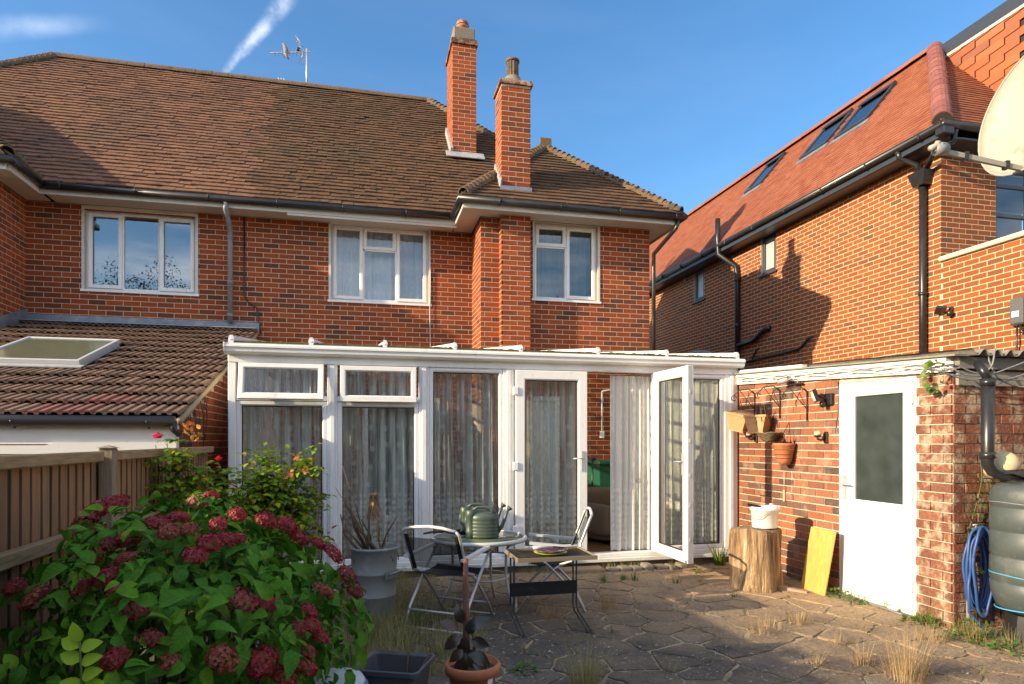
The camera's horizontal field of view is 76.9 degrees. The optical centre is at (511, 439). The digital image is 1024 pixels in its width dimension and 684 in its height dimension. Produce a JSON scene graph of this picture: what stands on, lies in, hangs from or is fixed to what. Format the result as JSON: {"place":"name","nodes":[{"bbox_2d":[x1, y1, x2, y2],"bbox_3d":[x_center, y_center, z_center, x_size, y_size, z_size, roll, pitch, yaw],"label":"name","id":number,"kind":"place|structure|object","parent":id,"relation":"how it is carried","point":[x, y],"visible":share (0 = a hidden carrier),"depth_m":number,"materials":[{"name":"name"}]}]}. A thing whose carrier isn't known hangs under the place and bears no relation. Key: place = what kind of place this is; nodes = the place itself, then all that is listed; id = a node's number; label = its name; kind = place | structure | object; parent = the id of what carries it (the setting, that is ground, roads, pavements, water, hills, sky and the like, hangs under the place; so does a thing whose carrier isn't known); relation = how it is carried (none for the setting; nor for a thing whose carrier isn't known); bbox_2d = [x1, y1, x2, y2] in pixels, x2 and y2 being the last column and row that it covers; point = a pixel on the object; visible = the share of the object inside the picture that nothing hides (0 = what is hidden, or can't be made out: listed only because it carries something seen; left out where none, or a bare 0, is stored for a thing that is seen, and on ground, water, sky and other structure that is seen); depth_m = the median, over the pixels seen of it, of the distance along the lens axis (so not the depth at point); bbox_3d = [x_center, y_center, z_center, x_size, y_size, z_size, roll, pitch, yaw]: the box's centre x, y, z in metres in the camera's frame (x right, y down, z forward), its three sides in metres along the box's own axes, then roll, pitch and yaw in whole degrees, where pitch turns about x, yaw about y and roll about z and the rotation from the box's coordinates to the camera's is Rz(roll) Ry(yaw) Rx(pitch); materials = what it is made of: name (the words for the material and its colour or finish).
{"place":"outdoors","nodes":[
{"label":"outdoors","id":0,"kind":"place"},
{"bbox_2d":[140,610,192,660],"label":"ground","id":1,"kind":"structure","parent":0,"point":[151,658],"depth_m":4.37,"materials":[{"name":"soil"}]},
{"bbox_2d":[0,445,213,683],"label":"wooden fence","id":2,"kind":"object","parent":1,"relation":"on","point":[44,497],"visible":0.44,"depth_m":3.08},
{"bbox_2d":[0,321,259,562],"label":"tiled extension","id":3,"kind":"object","parent":1,"relation":"on","point":[64,388],"visible":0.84,"depth_m":6.42,"materials":[{"name":"tile"}]},
{"bbox_2d":[186,398,207,446],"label":"dry creeper","id":4,"kind":"object","parent":3,"relation":"hanging from","point":[195,416],"visible":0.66,"depth_m":6.17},
{"bbox_2d":[223,335,745,581],"bbox_3d":[-0.371,0.010,8.289,5.642,2.940,4.469,0,0,-13],"label":"conservatory","id":5,"kind":"object","parent":1,"relation":"on","point":[664,368],"visible":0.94,"depth_m":6.94,"materials":[{"name":"plastic"}]},
{"bbox_2d":[237,362,323,399],"bbox_3d":[-2.273,-0.575,6.364,0.800,0.366,0.045,0,-11,-13],"label":"vent window","id":6,"kind":"structure","parent":5,"relation":"in","point":[242,366],"depth_m":6.34,"materials":[{"name":"plastic"}]},
{"bbox_2d":[243,369,320,558],"bbox_3d":[-2.327,0.260,6.593,0.840,2.000,0.148,0,0,-13],"label":"net curtain","id":7,"kind":"object","parent":5,"relation":"hanging from","point":[253,419],"visible":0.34,"depth_m":6.61,"materials":[{"name":"white fabric"}]},
{"bbox_2d":[339,371,412,557],"bbox_3d":[-1.411,0.260,6.805,0.803,2.000,0.135,0,0,-13],"label":"net curtain","id":8,"kind":"object","parent":5,"relation":"hanging from","point":[399,499],"visible":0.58,"depth_m":6.82,"materials":[{"name":"white fabric"}]},
{"bbox_2d":[340,365,416,402],"bbox_3d":[-1.364,-0.568,6.607,0.763,0.366,0.045,0,-2,-13],"label":"vent window","id":9,"kind":"structure","parent":5,"relation":"in","point":[343,397],"depth_m":6.59,"materials":[{"name":"plastic"}]},
{"bbox_2d":[434,373,496,552],"bbox_3d":[-0.520,0.260,7.014,0.775,2.000,0.139,0,0,-13],"label":"net curtain","id":10,"kind":"object","parent":5,"relation":"hanging from","point":[485,493],"visible":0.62,"depth_m":7.02,"materials":[{"name":"white fabric"}]},
{"bbox_2d":[513,370,586,549],"bbox_3d":[0.421,0.250,7.019,0.843,2.005,0.132,0,0,-13],"label":"door","id":11,"kind":"structure","parent":5,"relation":"in","point":[521,376],"depth_m":7.00,"materials":[{"name":"plastic"}]},
{"bbox_2d":[526,381,575,544],"bbox_3d":[0.407,0.260,7.238,0.735,2.000,0.126,0,0,-13],"label":"net curtain","id":12,"kind":"object","parent":5,"relation":"hanging from","point":[567,520],"visible":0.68,"depth_m":7.25,"materials":[{"name":"white fabric"}]},
{"bbox_2d":[587,459,609,487],"bbox_3d":[1.416,0.787,9.507,0.560,0.986,0.640,0,0,-13],"label":"wheelie bin","id":13,"kind":"object","parent":5,"relation":"on","point":[601,473],"visible":0.16,"depth_m":9.22,"materials":[{"name":"green plastic"}]},
{"bbox_2d":[587,487,610,540],"bbox_3d":[1.259,0.940,8.237,0.892,0.631,0.954,0,0,-33],"label":"armchair","id":14,"kind":"object","parent":5,"relation":"on","point":[598,503],"visible":0.3,"depth_m":7.85,"materials":[{"name":"brown fabric"}]},
{"bbox_2d":[610,376,650,550],"bbox_3d":[1.366,0.265,7.408,0.508,1.990,0.095,0,0,-13],"label":"net curtain","id":15,"kind":"object","parent":5,"relation":"hanging from","point":[630,510],"visible":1,"depth_m":7.41,"materials":[{"name":"white fabric"}]},
{"bbox_2d":[653,365,692,563],"bbox_3d":[1.678,0.250,6.915,0.146,2.005,0.856,0,0,-13],"label":"door","id":16,"kind":"structure","parent":5,"relation":"in","point":[685,555],"depth_m":6.71,"materials":[{"name":"plastic"}]},
{"bbox_2d":[666,379,716,543],"bbox_3d":[2.082,0.260,7.632,0.754,2.000,0.137,0,0,-13],"label":"net curtain","id":17,"kind":"object","parent":5,"relation":"hanging from","point":[706,492],"visible":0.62,"depth_m":7.64,"materials":[{"name":"white fabric"}]},
{"bbox_2d":[678,348,1023,627],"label":"brick garage","id":18,"kind":"structure","parent":1,"relation":"on","point":[884,483],"depth_m":5.47,"materials":[{"name":"red brick"}]},
{"bbox_2d":[725,401,754,432],"bbox_3d":[2.606,-0.259,7.304,0.343,0.364,0.268,0,0,-42],"label":"hanging pot","id":19,"kind":"object","parent":18,"relation":"hanging from","point":[736,421],"visible":0.8,"depth_m":7.26,"materials":[{"name":"ceramic"}]},
{"bbox_2d":[731,388,754,412],"bbox_3d":[2.627,-0.404,7.335,0.258,0.355,0.024,0,0,25],"label":"hanging bracket","id":20,"kind":"object","parent":18,"relation":"attached to","point":[745,398],"visible":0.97,"depth_m":7.31,"materials":[{"name":"metal"}]},
{"bbox_2d":[746,432,757,441],"bbox_3d":[2.690,-0.031,7.254,0.136,0.118,0.074,0,0,-13],"label":"wall lamp","id":21,"kind":"object","parent":18,"relation":"attached to","point":[755,438],"visible":0.74,"depth_m":7.24,"materials":[{"name":"metal"}]},
{"bbox_2d":[742,404,772,433],"bbox_3d":[2.669,-0.226,6.993,0.259,0.335,0.337,0,0,42],"label":"hanging pot","id":22,"kind":"object","parent":18,"relation":"hanging from","point":[754,424],"visible":0.79,"depth_m":6.92,"materials":[{"name":"ceramic"}]},
{"bbox_2d":[754,405,770,425],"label":"withered plant","id":23,"kind":"object","parent":22,"relation":"in","point":[760,412],"visible":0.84,"depth_m":6.88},
{"bbox_2d":[755,385,779,417],"bbox_3d":[2.730,-0.404,6.896,0.258,0.355,0.024,0,0,25],"label":"hanging bracket","id":24,"kind":"object","parent":18,"relation":"attached to","point":[770,396],"visible":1,"depth_m":6.87,"materials":[{"name":"metal"}]},
{"bbox_2d":[755,432,781,441],"bbox_3d":[2.731,-0.033,6.869,0.251,0.106,0.293,0,0,-13],"label":"wicker basket","id":25,"kind":"object","parent":18,"relation":"attached to","point":[770,436],"visible":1,"depth_m":6.79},
{"bbox_2d":[772,422,795,464],"bbox_3d":[2.803,0.179,6.641,0.224,0.724,0.229,0,0,-13],"label":"hanging pot","id":26,"kind":"object","parent":18,"relation":"hanging from","point":[784,449],"visible":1,"depth_m":6.58,"materials":[{"name":"ceramic"}]},
{"bbox_2d":[775,376,803,384],"bbox_3d":[2.843,-0.604,6.582,0.096,0.093,0.294,0,0,-40],"label":"security camera","id":27,"kind":"object","parent":18,"relation":"attached to","point":[782,380],"visible":1,"depth_m":6.59,"materials":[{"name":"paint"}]},
{"bbox_2d":[780,386,807,420],"bbox_3d":[2.828,-0.364,6.479,0.258,0.355,0.024,0,0,25],"label":"hanging bracket","id":28,"kind":"object","parent":18,"relation":"attached to","point":[806,407],"visible":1,"depth_m":6.43,"materials":[{"name":"metal"}]},
{"bbox_2d":[813,431,828,442],"bbox_3d":[2.946,-0.026,6.164,0.136,0.118,0.074,0,0,-13],"label":"wall lamp","id":29,"kind":"object","parent":18,"relation":"attached to","point":[817,434],"visible":1,"depth_m":6.15,"materials":[{"name":"metal"}]},
{"bbox_2d":[810,382,838,432],"bbox_3d":[2.965,-0.299,6.117,0.245,0.481,0.148,0,0,21],"label":"floodlight","id":30,"kind":"object","parent":18,"relation":"attached to","point":[828,398],"visible":1,"depth_m":6.08,"materials":[{"name":"black plastic"}]},
{"bbox_2d":[839,376,917,615],"bbox_3d":[3.144,0.457,5.592,0.128,1.945,0.863,0,0,-13],"label":"door","id":31,"kind":"structure","parent":18,"relation":"in","point":[878,419],"depth_m":5.55,"materials":[{"name":"plastic"}]},
{"bbox_2d":[920,359,944,393],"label":"climbing plant","id":32,"kind":"object","parent":18,"relation":"attached to","point":[928,388],"depth_m":4.93,"materials":[{"name":"green plant"}]},
{"bbox_2d":[963,454,989,627],"bbox_3d":[3.495,0.757,4.818,0.294,1.304,0.082,0,0,-13],"label":"creeper","id":33,"kind":"object","parent":18,"relation":"attached to","point":[981,571],"visible":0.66,"depth_m":4.83,"materials":[{"name":"green plant"}]},
{"bbox_2d":[936,348,1023,387],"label":"cable loops","id":34,"kind":"object","parent":18,"relation":"attached to","point":[989,368],"visible":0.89,"depth_m":4.77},
{"bbox_2d":[314,667,368,683],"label":"plant pot","id":35,"kind":"object","parent":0,"point":[360,678],"visible":0.59,"depth_m":3.07,"materials":[{"name":"ceramic"}]},
{"bbox_2d":[0,19,687,524],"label":"semi detached house","id":36,"kind":"structure","parent":0,"point":[132,193],"depth_m":10.06,"materials":[{"name":"red brick"}]},
{"bbox_2d":[80,210,198,296],"bbox_3d":[-5.425,-2.719,9.464,1.566,1.181,0.150,0,0,-13],"label":"window","id":37,"kind":"structure","parent":36,"relation":"in","point":[121,287],"depth_m":9.43,"materials":[{"name":"plastic"}]},
{"bbox_2d":[270,36,309,82],"bbox_3d":[-4.519,-7.641,13.134,0.780,1.082,0.280,0,0,-13],"label":"tv aerial","id":38,"kind":"object","parent":36,"relation":"attached to","point":[299,51],"visible":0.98,"depth_m":13.17,"materials":[{"name":"paint"}]},
{"bbox_2d":[282,43,288,58],"bbox_3d":[-4.599,-7.912,13.132,0.111,0.325,0.122,0,0,38],"label":"bird","id":39,"kind":"object","parent":38,"relation":"on","point":[286,51],"visible":1,"depth_m":13.10},
{"bbox_2d":[337,230,422,300],"bbox_3d":[-2.128,-2.753,10.409,1.470,1.250,0.047,0,0,-13],"label":"net curtain","id":40,"kind":"object","parent":36,"relation":"hanging from","point":[379,276],"visible":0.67,"depth_m":10.40,"materials":[{"name":"white fabric"}]},
{"bbox_2d":[328,224,431,306],"bbox_3d":[-2.090,-2.761,10.249,1.610,1.234,0.150,0,0,-13],"label":"window","id":41,"kind":"structure","parent":36,"relation":"in","point":[396,233],"depth_m":10.23,"materials":[{"name":"plastic"}]},
{"bbox_2d":[530,401,554,516],"bbox_3d":[0.426,0.330,10.009,0.480,1.860,0.030,0,0,-13],"label":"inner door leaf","id":42,"kind":"structure","parent":36,"relation":"in","point":[541,450],"depth_m":10.00,"materials":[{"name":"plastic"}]},
{"bbox_2d":[536,229,590,297],"bbox_3d":[0.802,-2.746,10.275,0.990,1.231,0.074,0,0,-13],"label":"curtain","id":43,"kind":"object","parent":36,"relation":"hanging from","point":[549,272],"visible":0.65,"depth_m":10.28,"materials":[{"name":"white fabric"}]},
{"bbox_2d":[532,223,600,303],"bbox_3d":[0.840,-2.754,10.116,1.130,1.215,0.150,0,0,-13],"label":"window","id":44,"kind":"structure","parent":36,"relation":"in","point":[565,246],"depth_m":10.11,"materials":[{"name":"plastic"}]},
{"bbox_2d":[0,0,1022,230],"label":"sky","id":45,"kind":"structure","parent":0,"point":[677,100],"materials":[{"name":"blue"}]},
{"bbox_2d":[145,562,1023,683],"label":"patio","id":46,"kind":"structure","parent":0,"point":[762,656],"depth_m":4.67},
{"bbox_2d":[59,622,104,683],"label":"young shoot","id":47,"kind":"object","parent":46,"relation":"on","point":[71,643],"visible":1,"depth_m":1.75,"materials":[{"name":"green plant"}]},
{"bbox_2d":[0,490,373,683],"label":"hydrangea bush","id":48,"kind":"object","parent":46,"relation":"on","point":[125,603],"visible":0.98,"depth_m":2.38,"materials":[{"name":"green plant"}]},
{"bbox_2d":[143,420,337,619],"bbox_3d":[-2.030,0.645,4.974,1.314,1.577,1.094,0,0,-13],"label":"rose bush","id":49,"kind":"object","parent":46,"relation":"on","point":[263,495],"visible":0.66,"depth_m":5.07,"materials":[{"name":"green plant"}]},
{"bbox_2d":[347,542,401,621],"bbox_3d":[-1.114,1.143,5.213,0.432,0.575,0.407,0,0,-13],"label":"galvanised bin","id":50,"kind":"object","parent":46,"relation":"on","point":[376,573],"visible":0.78,"depth_m":5.06,"materials":[{"name":"metal"}]},
{"bbox_2d":[335,465,404,563],"bbox_3d":[-1.123,0.579,5.186,0.577,0.778,0.534,0,0,-13],"label":"dead plant","id":51,"kind":"object","parent":50,"relation":"in","point":[373,510],"visible":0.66,"depth_m":5.17,"materials":[{"name":"brown plant"}]},
{"bbox_2d":[350,650,434,683],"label":"grey tub","id":52,"kind":"object","parent":46,"relation":"on","point":[390,667],"visible":0.82,"depth_m":3.51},
{"bbox_2d":[333,562,489,678],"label":"unkempt grass","id":53,"kind":"structure","parent":46,"relation":"on","point":[402,642],"depth_m":4.64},
{"bbox_2d":[398,601,427,627],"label":"green weed","id":54,"kind":"object","parent":46,"relation":"on","point":[415,614],"visible":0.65,"depth_m":4.94,"materials":[{"name":"green plant"}]},
{"bbox_2d":[402,525,494,634],"bbox_3d":[-0.490,1.032,5.048,0.534,0.809,0.654,0,0,23],"label":"folding chair","id":55,"kind":"object","parent":46,"relation":"on","point":[441,557],"visible":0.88,"depth_m":4.86,"materials":[{"name":"paint"}]},
{"bbox_2d":[445,654,499,683],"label":"terracotta pot","id":56,"kind":"object","parent":46,"relation":"on","point":[470,675],"visible":0.63,"depth_m":3.24,"materials":[{"name":"ceramic"}]},
{"bbox_2d":[440,559,490,670],"bbox_3d":[-0.237,0.925,3.299,0.279,0.610,0.142,0,0,16],"label":"rubber plant","id":57,"kind":"object","parent":56,"relation":"in","point":[463,655],"visible":0.91,"depth_m":3.28,"materials":[{"name":"black plant"}]},
{"bbox_2d":[430,530,526,609],"bbox_3d":[-0.283,1.126,5.502,0.824,0.619,0.824,0,0,-13],"label":"garden table","id":58,"kind":"object","parent":46,"relation":"on","point":[508,538],"visible":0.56,"depth_m":5.40,"materials":[{"name":"grey metal"}]},
{"bbox_2d":[423,529,465,534],"bbox_3d":[-0.490,0.784,5.543,0.521,0.080,0.175,0,0,-19],"label":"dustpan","id":59,"kind":"object","parent":58,"relation":"on","point":[458,530],"visible":0.47,"depth_m":5.54,"materials":[{"name":"black plastic"}]},
{"bbox_2d":[459,503,505,531],"bbox_3d":[-0.254,0.684,5.634,0.415,0.279,0.156,0,0,-5],"label":"watering can","id":60,"kind":"object","parent":58,"relation":"on","point":[463,509],"visible":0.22,"depth_m":5.60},
{"bbox_2d":[464,506,511,538],"bbox_3d":[-0.197,0.687,5.428,0.407,0.273,0.153,0,0,-1],"label":"watering can","id":61,"kind":"object","parent":58,"relation":"on","point":[481,525],"visible":1,"depth_m":5.38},
{"bbox_2d":[511,659,539,675],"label":"leafy weed","id":62,"kind":"object","parent":46,"relation":"on","point":[521,664],"visible":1,"depth_m":3.97,"materials":[{"name":"green plant"}]},
{"bbox_2d":[504,546,597,637],"bbox_3d":[0.286,1.140,4.887,0.605,0.578,0.446,0,0,-13],"label":"tray table","id":63,"kind":"object","parent":46,"relation":"on","point":[529,555],"visible":1,"depth_m":4.98,"materials":[{"name":"black metal"}]},
{"bbox_2d":[533,546,567,555],"bbox_3d":[0.290,0.831,4.876,0.265,0.063,0.264,0,0,-13],"label":"painted plate","id":64,"kind":"object","parent":63,"relation":"on","point":[550,550],"visible":1,"depth_m":4.87,"materials":[{"name":"ceramic"}]},
{"bbox_2d":[533,598,571,619],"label":"grass tuft","id":65,"kind":"object","parent":46,"relation":"on","point":[551,613],"visible":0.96,"depth_m":5.15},
{"bbox_2d":[515,507,592,612],"bbox_3d":[0.354,1.007,5.554,0.654,0.859,0.534,0,0,1],"label":"folding chair","id":66,"kind":"object","parent":46,"relation":"on","point":[577,540],"visible":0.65,"depth_m":5.42,"materials":[{"name":"paint"}]},
{"bbox_2d":[551,632,630,683],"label":"grass tuft","id":67,"kind":"object","parent":46,"relation":"on","point":[585,677],"visible":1,"depth_m":3.70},
{"bbox_2d":[588,579,627,610],"bbox_3d":[0.836,1.314,5.470,0.396,0.242,0.412,0,0,-13],"label":"grass tuft","id":68,"kind":"object","parent":46,"relation":"on","point":[607,603],"visible":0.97,"depth_m":5.43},
{"bbox_2d":[560,562,687,573],"bbox_3d":[1.236,1.405,7.046,1.442,0.090,0.207,0,0,-11],"label":"stone step","id":69,"kind":"object","parent":46,"relation":"on","point":[646,566],"visible":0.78,"depth_m":7.00,"materials":[{"name":"stone"}]},
{"bbox_2d":[228,562,1021,682],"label":"joint stubble","id":70,"kind":"object","parent":46,"relation":"on","point":[708,627],"visible":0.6,"depth_m":4.82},
{"bbox_2d":[396,558,987,640],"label":"edge weeds","id":71,"kind":"object","parent":46,"relation":"on","point":[973,632],"visible":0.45,"depth_m":5.05,"materials":[{"name":"green plant"}]},
{"bbox_2d":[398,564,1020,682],"bbox_3d":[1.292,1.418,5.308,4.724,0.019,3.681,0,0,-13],"label":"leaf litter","id":72,"kind":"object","parent":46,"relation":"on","point":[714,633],"visible":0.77,"depth_m":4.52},
{"bbox_2d":[703,536,728,565],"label":"green weed","id":73,"kind":"object","parent":46,"relation":"on","point":[718,560],"visible":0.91,"depth_m":7.30,"materials":[{"name":"green plant"}]},
{"bbox_2d":[729,525,783,592],"bbox_3d":[2.397,1.137,6.236,0.564,0.587,0.518,0,0,-13],"label":"tree stump","id":74,"kind":"object","parent":46,"relation":"on","point":[755,560],"visible":0.94,"depth_m":6.07,"materials":[{"name":"brown wood"}]},
{"bbox_2d":[748,503,779,528],"bbox_3d":[2.439,0.731,6.255,0.298,0.235,0.272,0,0,-13],"label":"white bucket","id":75,"kind":"object","parent":74,"relation":"on","point":[764,516],"visible":0.97,"depth_m":6.16,"materials":[{"name":"plastic"}]},
{"bbox_2d":[740,611,783,635],"bbox_3d":[1.867,1.370,4.814,0.353,0.130,0.365,0,0,19],"label":"grass tuft","id":76,"kind":"object","parent":46,"relation":"on","point":[759,623],"visible":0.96,"depth_m":4.79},
{"bbox_2d":[778,585,807,593],"bbox_3d":[2.603,1.401,6.085,0.340,0.048,0.060,0,0,37],"label":"wood offcut","id":77,"kind":"object","parent":46,"relation":"on","point":[787,588],"visible":0.64,"depth_m":6.05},
{"bbox_2d":[779,604,817,625],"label":"grass tuft","id":78,"kind":"object","parent":46,"relation":"on","point":[800,621],"visible":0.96,"depth_m":5.00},
{"bbox_2d":[807,653,823,665],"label":"grass tuft","id":79,"kind":"object","parent":46,"relation":"on","point":[817,660],"visible":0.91,"depth_m":4.09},
{"bbox_2d":[801,527,836,595],"bbox_3d":[2.875,1.135,6.061,0.131,0.591,0.360,0,0,-9],"label":"wooden board","id":80,"kind":"object","parent":46,"relation":"on","point":[818,561],"visible":1,"depth_m":6.04,"materials":[{"name":"yellow wood"}]},
{"bbox_2d":[826,587,845,598],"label":"leafy weed","id":81,"kind":"object","parent":46,"relation":"on","point":[835,588],"visible":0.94,"depth_m":5.83,"materials":[{"name":"green plant"}]},
{"bbox_2d":[844,638,877,666],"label":"grass tuft","id":82,"kind":"object","parent":46,"relation":"on","point":[862,659],"visible":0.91,"depth_m":4.07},
{"bbox_2d":[852,596,906,615],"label":"sill","id":83,"kind":"structure","parent":46,"relation":"on","point":[895,610],"depth_m":5.38,"materials":[{"name":"white plastic"}]},
{"bbox_2d":[901,614,922,624],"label":"leafy weed","id":84,"kind":"object","parent":46,"relation":"on","point":[903,616],"visible":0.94,"depth_m":5.03,"materials":[{"name":"green plant"}]},
{"bbox_2d":[858,615,976,683],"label":"grass tuft","id":85,"kind":"object","parent":46,"relation":"on","point":[904,677],"visible":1,"depth_m":3.84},
{"bbox_2d":[917,616,942,628],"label":"leafy weed","id":86,"kind":"object","parent":46,"relation":"on","point":[933,626],"visible":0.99,"depth_m":4.92,"materials":[{"name":"green plant"}]},
{"bbox_2d":[911,617,961,643],"bbox_3d":[2.968,1.361,4.572,0.316,0.148,0.323,0,0,-35],"label":"grass tuft","id":87,"kind":"object","parent":46,"relation":"on","point":[931,636],"visible":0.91,"depth_m":4.57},
{"bbox_2d":[940,628,969,642],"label":"leafy weed","id":88,"kind":"object","parent":46,"relation":"on","point":[955,633],"visible":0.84,"depth_m":4.60,"materials":[{"name":"green plant"}]},
{"bbox_2d":[951,618,985,630],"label":"leafy weed","id":89,"kind":"object","parent":46,"relation":"on","point":[966,619],"visible":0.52,"depth_m":4.80,"materials":[{"name":"green plant"}]},
{"bbox_2d":[949,617,1019,644],"bbox_3d":[3.320,1.355,4.591,0.470,0.160,0.458,0,0,-13],"label":"grass tuft","id":90,"kind":"object","parent":46,"relation":"on","point":[972,635],"visible":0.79,"depth_m":4.56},
{"bbox_2d":[968,629,1014,649],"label":"leafy weed","id":91,"kind":"object","parent":46,"relation":"on","point":[983,643],"visible":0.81,"depth_m":4.47,"materials":[{"name":"green plant"}]},
{"bbox_2d":[986,618,1023,650],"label":"grass tuft","id":92,"kind":"object","parent":46,"relation":"on","point":[1011,640],"visible":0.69,"depth_m":4.43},
{"bbox_2d":[988,480,1023,642],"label":"water tank","id":93,"kind":"object","parent":46,"relation":"on","point":[1006,541],"visible":0.98,"depth_m":4.53,"materials":[{"name":"green plastic"}]},
{"bbox_2d":[962,526,1001,635],"bbox_3d":[3.467,1.028,4.784,0.247,0.794,0.203,0,0,13],"label":"garden hose","id":94,"kind":"object","parent":93,"relation":"attached to","point":[984,600],"visible":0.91,"depth_m":4.76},
{"bbox_2d":[973,360,1023,481],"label":"rainwater downpipe","id":95,"kind":"object","parent":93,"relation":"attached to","point":[987,453],"visible":0.98,"depth_m":4.59,"materials":[{"name":"black plastic"}]},
{"bbox_2d":[983,451,1020,480],"bbox_3d":[3.581,0.191,4.720,0.228,0.222,0.209,0,0,-13],"label":"cream vessel","id":96,"kind":"object","parent":93,"relation":"on","point":[1006,460],"visible":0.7,"depth_m":4.64,"materials":[{"name":"ceramic"}]},
{"bbox_2d":[983,472,1023,478],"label":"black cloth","id":97,"kind":"object","parent":93,"relation":"on","point":[1020,474],"visible":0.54,"depth_m":4.53,"materials":[{"name":"fabric"}]},
{"bbox_2d":[988,638,1023,656],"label":"leafy weed","id":98,"kind":"object","parent":46,"relation":"on","point":[1011,649],"visible":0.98,"depth_m":4.32,"materials":[{"name":"green plant"}]},
{"bbox_2d":[589,457,596,486],"bbox_3d":[1.117,0.763,8.781,0.431,1.042,0.381,0,0,-13],"label":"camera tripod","id":99,"kind":"object","parent":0,"point":[592,459],"visible":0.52,"depth_m":8.82,"materials":[{"name":"black metal"}]},
{"bbox_2d":[649,0,1023,384],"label":"neighbouring house","id":100,"kind":"structure","parent":0,"point":[866,224],"depth_m":10.92,"materials":[{"name":"orange brick"}]},
{"bbox_2d":[691,268,705,304],"bbox_3d":[4.640,-3.792,15.904,0.150,0.794,0.623,0,0,-13],"label":"window","id":101,"kind":"structure","parent":100,"relation":"in","point":[699,275],"depth_m":15.95,"materials":[{"name":"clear glass"}]},
{"bbox_2d":[757,232,777,277],"bbox_3d":[5.275,-3.794,13.207,0.150,0.838,0.614,0,0,-13],"label":"window","id":102,"kind":"structure","parent":100,"relation":"in","point":[769,242],"depth_m":13.22,"materials":[{"name":"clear glass"}]},
{"bbox_2d":[934,305,952,315],"bbox_3d":[6.122,-1.816,9.138,0.216,0.165,0.191,0,0,27],"label":"security light","id":103,"kind":"object","parent":100,"relation":"attached to","point":[939,309],"visible":1,"depth_m":9.10,"materials":[{"name":"black plastic"}]},
{"bbox_2d":[928,56,1023,176],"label":"satellite dish","id":104,"kind":"object","parent":100,"relation":"attached to","point":[1001,144],"visible":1,"depth_m":4.67,"materials":[{"name":"paint"}]},
{"bbox_2d":[996,171,1023,238],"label":"window","id":105,"kind":"structure","parent":100,"relation":"in","point":[998,186],"depth_m":9.64,"materials":[{"name":"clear glass"}]},
{"bbox_2d":[1010,297,1023,350],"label":"wall charger box","id":106,"kind":"object","parent":100,"relation":"attached to","point":[1016,312],"visible":0.8,"depth_m":8.11,"materials":[{"name":"white plastic"}]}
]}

